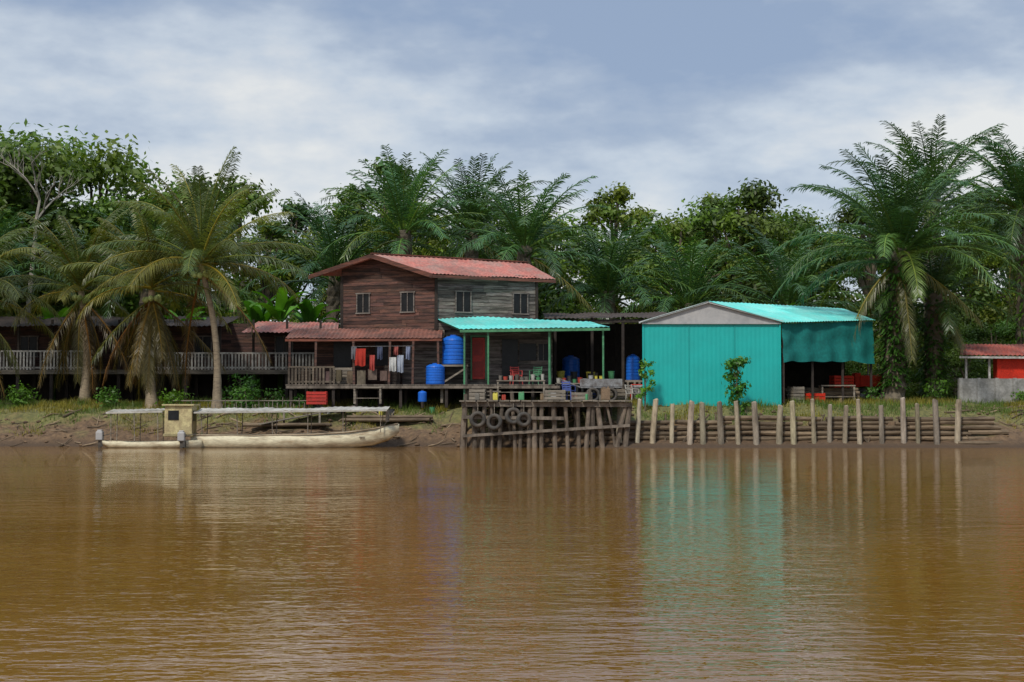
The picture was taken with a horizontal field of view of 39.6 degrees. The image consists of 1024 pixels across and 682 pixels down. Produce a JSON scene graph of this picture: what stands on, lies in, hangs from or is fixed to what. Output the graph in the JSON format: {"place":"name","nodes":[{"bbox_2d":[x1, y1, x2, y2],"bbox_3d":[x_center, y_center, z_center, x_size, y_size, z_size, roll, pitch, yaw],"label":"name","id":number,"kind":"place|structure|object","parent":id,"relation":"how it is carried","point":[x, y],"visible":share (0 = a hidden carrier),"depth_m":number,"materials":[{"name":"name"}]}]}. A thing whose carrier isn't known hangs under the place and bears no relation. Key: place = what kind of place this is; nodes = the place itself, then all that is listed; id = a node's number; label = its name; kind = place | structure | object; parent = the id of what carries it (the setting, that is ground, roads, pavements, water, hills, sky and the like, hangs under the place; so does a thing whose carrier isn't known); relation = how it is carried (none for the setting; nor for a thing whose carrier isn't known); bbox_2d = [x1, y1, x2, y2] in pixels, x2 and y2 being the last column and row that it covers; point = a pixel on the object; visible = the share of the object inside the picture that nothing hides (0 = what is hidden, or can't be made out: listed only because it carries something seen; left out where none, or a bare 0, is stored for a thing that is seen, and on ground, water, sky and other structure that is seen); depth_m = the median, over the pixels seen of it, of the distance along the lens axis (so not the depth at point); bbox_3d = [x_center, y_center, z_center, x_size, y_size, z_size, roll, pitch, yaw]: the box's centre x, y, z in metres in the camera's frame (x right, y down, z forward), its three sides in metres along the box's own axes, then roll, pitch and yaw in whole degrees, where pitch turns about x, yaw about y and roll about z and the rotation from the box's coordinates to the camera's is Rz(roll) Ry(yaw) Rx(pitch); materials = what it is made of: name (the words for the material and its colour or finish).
{"place":"outdoors","nodes":[
{"label":"outdoors","id":0,"kind":"place"},
{"bbox_2d":[0,370,311,373],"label":"veranda floor","id":1,"kind":"structure","parent":0,"point":[180,372],"depth_m":71.83,"materials":[{"name":"grey wood"}]},
{"bbox_2d":[0,350,313,369],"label":"white railing","id":2,"kind":"object","parent":1,"relation":"on","point":[191,353],"visible":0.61,"depth_m":71.92,"materials":[{"name":"paint"}]},
{"bbox_2d":[0,333,313,369],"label":"walls","id":3,"kind":"structure","parent":1,"relation":"on","point":[160,343],"depth_m":73.71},
{"bbox_2d":[21,337,36,355],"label":"window pane","id":4,"kind":"object","parent":3,"relation":"in","point":[32,343],"visible":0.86,"depth_m":73.60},
{"bbox_2d":[0,323,313,369],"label":"wall planks","id":5,"kind":"object","parent":3,"relation":"attached to","point":[225,338],"depth_m":73.63,"materials":[{"name":"wood"}]},
{"bbox_2d":[195,337,210,355],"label":"window pane","id":6,"kind":"object","parent":3,"relation":"in","point":[207,341],"visible":0.5,"depth_m":73.60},
{"bbox_2d":[276,337,291,355],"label":"window pane","id":7,"kind":"object","parent":3,"relation":"in","point":[280,342],"visible":0.5,"depth_m":73.60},
{"bbox_2d":[285,384,559,388],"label":"porch floor","id":8,"kind":"structure","parent":0,"point":[418,386],"depth_m":65.42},
{"bbox_2d":[288,366,334,383],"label":"porch rail","id":9,"kind":"object","parent":8,"relation":"on","point":[323,381],"visible":1,"depth_m":65.64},
{"bbox_2d":[290,368,387,383],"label":"stored boards and boxes","id":10,"kind":"object","parent":8,"relation":"on","point":[361,376],"visible":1,"depth_m":65.74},
{"bbox_2d":[285,337,441,383],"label":"porch posts","id":11,"kind":"object","parent":8,"relation":"on","point":[413,340],"visible":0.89,"depth_m":65.79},
{"bbox_2d":[286,328,442,338],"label":"porch roof","id":12,"kind":"structure","parent":11,"relation":"on","point":[348,333],"depth_m":66.67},
{"bbox_2d":[351,346,409,372],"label":"clothes line","id":13,"kind":"object","parent":11,"relation":"attached to","point":[358,356],"visible":1,"depth_m":65.63,"materials":[{"name":"fabric"}]},
{"bbox_2d":[384,365,400,383],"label":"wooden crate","id":14,"kind":"object","parent":8,"relation":"on","point":[395,376],"visible":0.53,"depth_m":66.43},
{"bbox_2d":[426,363,444,383],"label":"water tank","id":15,"kind":"object","parent":8,"relation":"on","point":[435,373],"visible":0.99,"depth_m":65.53,"materials":[{"name":"blue plastic"}]},
{"bbox_2d":[440,365,468,402],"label":"tank stand","id":16,"kind":"object","parent":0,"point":[452,376],"visible":0.69,"depth_m":65.80,"materials":[{"name":"grey wood"}]},
{"bbox_2d":[442,335,462,364],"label":"water tank","id":17,"kind":"object","parent":16,"relation":"on","point":[452,350],"visible":0.88,"depth_m":65.98,"materials":[{"name":"blue plastic"}]},
{"bbox_2d":[0,446,1023,681],"bbox_3d":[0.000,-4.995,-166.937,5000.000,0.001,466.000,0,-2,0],"label":"river water","id":18,"kind":"structure","parent":0,"point":[417,564],"depth_m":17.37,"materials":[{"name":"liquid"}]},
{"bbox_2d":[102,404,202,447],"bbox_3d":[-15.300,3.697,60.748,4.200,2.000,1.240,0,-2,0],"label":"wooden ferry boat","id":19,"kind":"object","parent":18,"relation":"on","point":[178,417],"visible":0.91,"depth_m":60.27,"materials":[{"name":"beige paint"}]},
{"bbox_2d":[190,406,398,447],"bbox_3d":[-9.276,3.782,61.045,8.851,1.956,1.511,0,-2,0],"label":"wooden longboat","id":20,"kind":"object","parent":18,"relation":"on","point":[368,437],"visible":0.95,"depth_m":60.55,"materials":[{"name":"beige paint"}]},
{"bbox_2d":[459,389,632,447],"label":"wooden jetty","id":21,"kind":"object","parent":18,"relation":"in","point":[593,409],"visible":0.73,"depth_m":60.42,"materials":[{"name":"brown wood"}]},
{"bbox_2d":[469,401,530,429],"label":"hanging tyres","id":22,"kind":"object","parent":21,"relation":"hanging from","point":[499,418],"visible":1,"depth_m":60.15,"materials":[{"name":"rubber"}]},
{"bbox_2d":[544,390,565,399],"bbox_3d":[1.900,2.409,63.555,0.920,0.450,0.620,0,-2,-6],"label":"wooden crate","id":23,"kind":"object","parent":21,"relation":"on","point":[562,393],"visible":1,"depth_m":63.25,"materials":[{"name":"grey wood"}]},
{"bbox_2d":[559,379,621,399],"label":"motor trike cart","id":24,"kind":"object","parent":21,"relation":"on","point":[595,384],"visible":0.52,"depth_m":65.11,"materials":[{"name":"metal"}]},
{"bbox_2d":[0,401,1023,447],"bbox_3d":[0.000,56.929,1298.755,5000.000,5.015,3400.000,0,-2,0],"label":"ground","id":25,"kind":"structure","parent":0,"point":[83,434],"depth_m":62.97,"materials":[{"name":"soil"}]},
{"bbox_2d":[0,381,40,406],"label":"shrub","id":26,"kind":"object","parent":25,"relation":"on","point":[19,396],"visible":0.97,"depth_m":66.90,"materials":[{"name":"green plant"}]},
{"bbox_2d":[0,205,63,397],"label":"coconut palm","id":27,"kind":"object","parent":25,"relation":"on","point":[5,263],"visible":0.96,"depth_m":68.13,"materials":[{"name":"plant"}]},
{"bbox_2d":[0,119,69,315],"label":"broadleaf tree","id":28,"kind":"object","parent":25,"relation":"on","point":[35,143],"visible":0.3,"depth_m":82.54,"materials":[{"name":"green plant"}]},
{"bbox_2d":[0,145,83,312],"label":"bare tree","id":29,"kind":"object","parent":25,"relation":"on","point":[36,192],"visible":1,"depth_m":80.63,"materials":[{"name":"grey plant"}]},
{"bbox_2d":[0,207,86,315],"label":"oil palm","id":30,"kind":"object","parent":25,"relation":"on","point":[13,269],"visible":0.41,"depth_m":76.09,"materials":[{"name":"green plant"}]},
{"bbox_2d":[41,307,68,401],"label":"banana plant","id":31,"kind":"object","parent":25,"relation":"on","point":[61,313],"visible":0.08,"depth_m":75.58,"materials":[{"name":"green plant"}]},
{"bbox_2d":[0,125,137,316],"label":"broadleaf tree","id":32,"kind":"object","parent":25,"relation":"on","point":[55,168],"visible":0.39,"depth_m":83.06,"materials":[{"name":"green plant"}]},
{"bbox_2d":[0,207,178,401],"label":"coconut palm","id":33,"kind":"object","parent":25,"relation":"on","point":[74,277],"visible":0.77,"depth_m":69.38,"materials":[{"name":"plant"}]},
{"bbox_2d":[0,125,197,316],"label":"broadleaf tree","id":34,"kind":"object","parent":25,"relation":"on","point":[113,164],"visible":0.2,"depth_m":86.52,"materials":[{"name":"green plant"}]},
{"bbox_2d":[93,385,120,406],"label":"shrub","id":35,"kind":"object","parent":25,"relation":"on","point":[107,398],"visible":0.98,"depth_m":66.14,"materials":[{"name":"green plant"}]},
{"bbox_2d":[56,205,235,408],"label":"coconut palm","id":36,"kind":"object","parent":25,"relation":"on","point":[153,329],"visible":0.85,"depth_m":66.51,"materials":[{"name":"plant"}]},
{"bbox_2d":[37,190,254,319],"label":"oil palm","id":37,"kind":"object","parent":25,"relation":"on","point":[144,293],"visible":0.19,"depth_m":78.96,"materials":[{"name":"green plant"}]},
{"bbox_2d":[60,170,234,315],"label":"broadleaf tree","id":38,"kind":"object","parent":25,"relation":"on","point":[136,195],"visible":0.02,"depth_m":89.28,"materials":[{"name":"green plant"}]},
{"bbox_2d":[4,374,316,401],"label":"under floor boards","id":39,"kind":"object","parent":25,"relation":"on","point":[206,385],"visible":0.22,"depth_m":76.92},
{"bbox_2d":[0,320,321,402],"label":"posts","id":40,"kind":"object","parent":25,"relation":"on","point":[51,389],"visible":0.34,"depth_m":72.05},
{"bbox_2d":[0,316,238,326],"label":"roof","id":41,"kind":"structure","parent":40,"relation":"on","point":[6,321],"depth_m":73.72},
{"bbox_2d":[154,388,195,407],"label":"shrub","id":42,"kind":"object","parent":25,"relation":"on","point":[168,397],"visible":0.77,"depth_m":65.31,"materials":[{"name":"green plant"}]},
{"bbox_2d":[107,169,263,320],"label":"broadleaf tree","id":43,"kind":"object","parent":25,"relation":"on","point":[136,301],"visible":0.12,"depth_m":87.33,"materials":[{"name":"green plant"}]},
{"bbox_2d":[165,306,216,401],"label":"banana plant","id":44,"kind":"object","parent":25,"relation":"on","point":[183,319],"visible":0.14,"depth_m":75.34,"materials":[{"name":"green plant"}]},
{"bbox_2d":[78,146,318,413],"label":"coconut palm","id":45,"kind":"object","parent":25,"relation":"on","point":[201,248],"visible":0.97,"depth_m":65.42,"materials":[{"name":"plant"}]},
{"bbox_2d":[222,370,261,405],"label":"shrub","id":46,"kind":"object","parent":25,"relation":"on","point":[249,381],"visible":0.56,"depth_m":67.41,"materials":[{"name":"green plant"}]},
{"bbox_2d":[226,383,263,407],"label":"shrub","id":47,"kind":"object","parent":25,"relation":"on","point":[247,396],"visible":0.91,"depth_m":65.54,"materials":[{"name":"green plant"}]},
{"bbox_2d":[173,397,317,416],"bbox_3d":[-12.171,3.082,64.940,6.657,1.075,0.066,0,-2,0],"label":"stick fence","id":48,"kind":"object","parent":25,"relation":"on","point":[258,400],"visible":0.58,"depth_m":64.94,"materials":[{"name":"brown wood"}]},
{"bbox_2d":[229,295,285,398],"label":"banana plant","id":49,"kind":"object","parent":25,"relation":"on","point":[256,313],"visible":0.55,"depth_m":75.86,"materials":[{"name":"green plant"}]},
{"bbox_2d":[256,388,287,407],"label":"shrub","id":50,"kind":"object","parent":25,"relation":"on","point":[277,394],"visible":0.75,"depth_m":66.26,"materials":[{"name":"green plant"}]},
{"bbox_2d":[249,287,316,397],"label":"banana plant","id":51,"kind":"object","parent":25,"relation":"on","point":[283,301],"visible":0.84,"depth_m":75.28,"materials":[{"name":"green plant"}]},
{"bbox_2d":[243,423,331,426],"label":"driftwood logs","id":52,"kind":"object","parent":25,"relation":"on","point":[288,424],"visible":0.91,"depth_m":63.13,"materials":[{"name":"brown wood"}]},
{"bbox_2d":[290,298,339,401],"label":"banana plant","id":53,"kind":"object","parent":25,"relation":"on","point":[309,312],"visible":0.63,"depth_m":76.33,"materials":[{"name":"green plant"}]},
{"bbox_2d":[229,186,441,328],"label":"oil palm","id":54,"kind":"object","parent":25,"relation":"on","point":[331,283],"visible":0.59,"depth_m":83.51,"materials":[{"name":"green plant"}]},
{"bbox_2d":[342,415,432,421],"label":"driftwood logs","id":55,"kind":"object","parent":25,"relation":"on","point":[393,418],"visible":0.88,"depth_m":63.78,"materials":[{"name":"brown wood"}]},
{"bbox_2d":[304,144,504,271],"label":"oil palm","id":56,"kind":"object","parent":25,"relation":"on","point":[404,210],"visible":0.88,"depth_m":79.59,"materials":[{"name":"green plant"}]},
{"bbox_2d":[289,388,558,407],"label":"stilts","id":57,"kind":"object","parent":25,"relation":"on","point":[340,394],"visible":0.27,"depth_m":72.88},
{"bbox_2d":[314,264,551,382],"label":"walls","id":58,"kind":"structure","parent":57,"relation":"on","point":[433,322],"depth_m":67.68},
{"bbox_2d":[242,321,338,332],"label":"side roof","id":59,"kind":"structure","parent":58,"relation":"on","point":[270,326],"depth_m":72.64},
{"bbox_2d":[314,337,402,383],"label":"planks","id":60,"kind":"object","parent":58,"relation":"attached to","point":[324,355],"visible":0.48,"depth_m":67.60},
{"bbox_2d":[358,294,368,312],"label":"window pane","id":61,"kind":"object","parent":58,"relation":"in","point":[360,303],"visible":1,"depth_m":68.83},
{"bbox_2d":[342,259,434,329],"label":"gable wall planks","id":62,"kind":"object","parent":58,"relation":"attached to","point":[422,313],"visible":0.91,"depth_m":68.42,"materials":[{"name":"wood"}]},
{"bbox_2d":[402,293,412,311],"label":"window pane","id":63,"kind":"object","parent":58,"relation":"in","point":[404,302],"visible":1,"depth_m":67.95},
{"bbox_2d":[308,253,555,282],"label":"roof fascia and rafters","id":64,"kind":"structure","parent":58,"relation":"attached to","point":[378,258],"depth_m":68.44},
{"bbox_2d":[320,254,554,278],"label":"roof sheets","id":65,"kind":"object","parent":58,"relation":"on","point":[464,267],"visible":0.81,"depth_m":69.18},
{"bbox_2d":[340,274,537,329],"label":"corner boards","id":66,"kind":"object","parent":58,"relation":"on","point":[435,303],"visible":0.76,"depth_m":69.22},
{"bbox_2d":[457,292,469,311],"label":"window pane","id":67,"kind":"object","parent":58,"relation":"in","point":[460,301],"visible":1,"depth_m":68.00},
{"bbox_2d":[402,330,552,385],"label":"planks","id":68,"kind":"object","parent":58,"relation":"on","point":[425,350],"visible":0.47,"depth_m":67.57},
{"bbox_2d":[333,338,535,381],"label":"dark openings","id":69,"kind":"object","parent":68,"relation":"attached to","point":[342,355],"visible":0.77,"depth_m":67.52,"materials":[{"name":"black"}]},
{"bbox_2d":[470,335,486,379],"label":"door frame","id":70,"kind":"object","parent":68,"relation":"attached to","point":[471,336],"visible":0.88,"depth_m":67.47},
{"bbox_2d":[472,338,484,378],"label":"red door","id":71,"kind":"structure","parent":70,"relation":"attached to","point":[478,358],"depth_m":67.47,"materials":[{"name":"paint"}]},
{"bbox_2d":[438,274,534,329],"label":"side wall planks","id":72,"kind":"object","parent":58,"relation":"attached to","point":[485,294],"visible":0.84,"depth_m":68.52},
{"bbox_2d":[514,294,526,312],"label":"window pane","id":73,"kind":"object","parent":58,"relation":"in","point":[517,303],"visible":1,"depth_m":69.30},
{"bbox_2d":[370,152,570,301],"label":"oil palm","id":74,"kind":"object","parent":25,"relation":"on","point":[469,253],"visible":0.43,"depth_m":85.75,"materials":[{"name":"green plant"}]},
{"bbox_2d":[0,395,1023,436],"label":"bank grass","id":75,"kind":"structure","parent":25,"relation":"on","point":[64,405],"depth_m":64.98,"materials":[{"name":"plant"}]},
{"bbox_2d":[306,391,327,404],"bbox_3d":[-8.900,2.602,64.948,0.920,0.600,0.520,0,-2,0],"label":"wooden crate","id":76,"kind":"object","parent":75,"relation":"on","point":[316,397],"visible":1,"depth_m":64.69,"materials":[{"name":"red paint"}]},
{"bbox_2d":[0,404,1023,446],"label":"driftwood litter","id":77,"kind":"object","parent":25,"relation":"on","point":[278,431],"visible":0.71,"depth_m":63.52,"materials":[{"name":"brown wood"}]},
{"bbox_2d":[4,405,1019,446],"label":"mud clods","id":78,"kind":"object","parent":25,"relation":"on","point":[330,419],"visible":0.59,"depth_m":62.96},
{"bbox_2d":[19,155,1016,401],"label":"forest","id":79,"kind":"object","parent":25,"relation":"on","point":[992,331],"visible":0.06,"depth_m":94.83,"materials":[{"name":"green plant"}]},
{"bbox_2d":[413,163,628,311],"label":"oil palm","id":80,"kind":"object","parent":25,"relation":"on","point":[528,232],"visible":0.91,"depth_m":78.65,"materials":[{"name":"green plant"}]},
{"bbox_2d":[439,320,609,399],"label":"awning frame","id":81,"kind":"object","parent":25,"relation":"on","point":[602,329],"visible":0.75,"depth_m":65.53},
{"bbox_2d":[438,316,607,328],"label":"awning roof","id":82,"kind":"structure","parent":81,"relation":"on","point":[482,322],"depth_m":66.81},
{"bbox_2d":[541,311,665,397],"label":"open shed","id":83,"kind":"structure","parent":25,"relation":"on","point":[622,341],"depth_m":74.18,"materials":[{"name":"brown wood"}]},
{"bbox_2d":[562,355,579,379],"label":"water tank","id":84,"kind":"object","parent":83,"relation":"on","point":[570,363],"visible":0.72,"depth_m":72.14,"materials":[{"name":"blue plastic"}]},
{"bbox_2d":[626,354,639,379],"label":"water tank","id":85,"kind":"object","parent":83,"relation":"on","point":[632,365],"visible":0.93,"depth_m":70.32,"materials":[{"name":"blue plastic"}]},
{"bbox_2d":[538,213,704,323],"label":"oil palm","id":86,"kind":"object","parent":25,"relation":"on","point":[607,278],"visible":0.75,"depth_m":82.37,"materials":[{"name":"green plant"}]},
{"bbox_2d":[634,358,655,410],"bbox_3d":[5.946,2.003,63.563,1.024,2.522,0.754,-1,-3,26],"label":"shrub","id":87,"kind":"object","parent":25,"relation":"on","point":[644,365],"visible":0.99,"depth_m":63.52,"materials":[{"name":"green plant"}]},
{"bbox_2d":[585,218,777,318],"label":"oil palm","id":88,"kind":"object","parent":25,"relation":"on","point":[693,280],"visible":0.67,"depth_m":81.24,"materials":[{"name":"green plant"}]},
{"bbox_2d":[619,196,766,323],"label":"broadleaf tree","id":89,"kind":"object","parent":25,"relation":"on","point":[676,232],"visible":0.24,"depth_m":89.28,"materials":[{"name":"green plant"}]},
{"bbox_2d":[721,356,751,408],"bbox_3d":[9.876,2.147,62.935,1.258,2.981,1.412,2,-3,-44],"label":"sapling","id":90,"kind":"object","parent":25,"relation":"on","point":[731,364],"visible":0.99,"depth_m":62.84,"materials":[{"name":"green plant"}]},
{"bbox_2d":[679,177,808,341],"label":"broadleaf tree","id":91,"kind":"object","parent":25,"relation":"on","point":[750,199],"visible":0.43,"depth_m":88.27,"materials":[{"name":"green plant"}]},
{"bbox_2d":[639,301,874,405],"bbox_3d":[12.043,0.632,66.656,8.118,4.819,10.766,-2,-3,33],"label":"turquoise boathouse","id":92,"kind":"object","parent":25,"relation":"on","point":[687,350],"visible":0.98,"depth_m":64.56,"materials":[{"name":"teal metal"}]},
{"bbox_2d":[685,224,884,348],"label":"oil palm","id":93,"kind":"object","parent":25,"relation":"on","point":[792,291],"visible":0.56,"depth_m":79.53,"materials":[{"name":"green plant"}]},
{"bbox_2d":[787,386,804,402],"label":"wooden crate","id":94,"kind":"object","parent":25,"relation":"on","point":[797,390],"visible":0.76,"depth_m":65.44,"materials":[{"name":"grey wood"}]},
{"bbox_2d":[595,397,1008,444],"bbox_3d":[12.654,3.798,61.367,18.118,2.768,0.921,0,-2,0],"label":"log retaining fence","id":95,"kind":"object","parent":25,"relation":"on","point":[935,424],"visible":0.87,"depth_m":61.28,"materials":[{"name":"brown wood"}]},
{"bbox_2d":[785,387,859,401],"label":"bench","id":96,"kind":"object","parent":25,"relation":"on","point":[835,391],"visible":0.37,"depth_m":66.67,"materials":[{"name":"brown wood"}]},
{"bbox_2d":[829,375,853,387],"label":"wooden crate","id":97,"kind":"object","parent":25,"relation":"on","point":[835,380],"visible":0.43,"depth_m":67.91,"materials":[{"name":"orange paint"}]},
{"bbox_2d":[852,364,882,398],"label":"tractor","id":98,"kind":"object","parent":25,"relation":"on","point":[860,380],"visible":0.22,"depth_m":68.84,"materials":[{"name":"orange paint"}]},
{"bbox_2d":[769,136,1023,403],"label":"oil palm","id":99,"kind":"object","parent":25,"relation":"on","point":[900,238],"visible":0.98,"depth_m":66.61,"materials":[{"name":"green plant"}]},
{"bbox_2d":[827,114,1012,354],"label":"oil palm","id":100,"kind":"object","parent":25,"relation":"on","point":[920,160],"visible":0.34,"depth_m":79.94,"materials":[{"name":"green plant"}]},
{"bbox_2d":[845,222,1023,399],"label":"oil palm","id":101,"kind":"object","parent":25,"relation":"on","point":[936,318],"visible":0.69,"depth_m":68.74,"materials":[{"name":"green plant"}]},
{"bbox_2d":[922,376,951,399],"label":"shrub","id":102,"kind":"object","parent":25,"relation":"on","point":[934,392],"visible":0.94,"depth_m":65.89,"materials":[{"name":"green plant"}]},
{"bbox_2d":[902,127,1023,356],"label":"oil palm","id":103,"kind":"object","parent":25,"relation":"on","point":[1013,178],"visible":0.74,"depth_m":71.41,"materials":[{"name":"green plant"}]},
{"bbox_2d":[945,171,1017,330],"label":"oil palm","id":104,"kind":"object","parent":25,"relation":"on","point":[1005,270],"visible":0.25,"depth_m":77.93,"materials":[{"name":"green plant"}]},
{"bbox_2d":[957,344,1023,403],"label":"red shed","id":105,"kind":"structure","parent":25,"relation":"on","point":[1005,381],"depth_m":67.19,"materials":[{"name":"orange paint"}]},
{"bbox_2d":[0,0,1023,325],"label":"sky","id":106,"kind":"structure","parent":0,"point":[672,101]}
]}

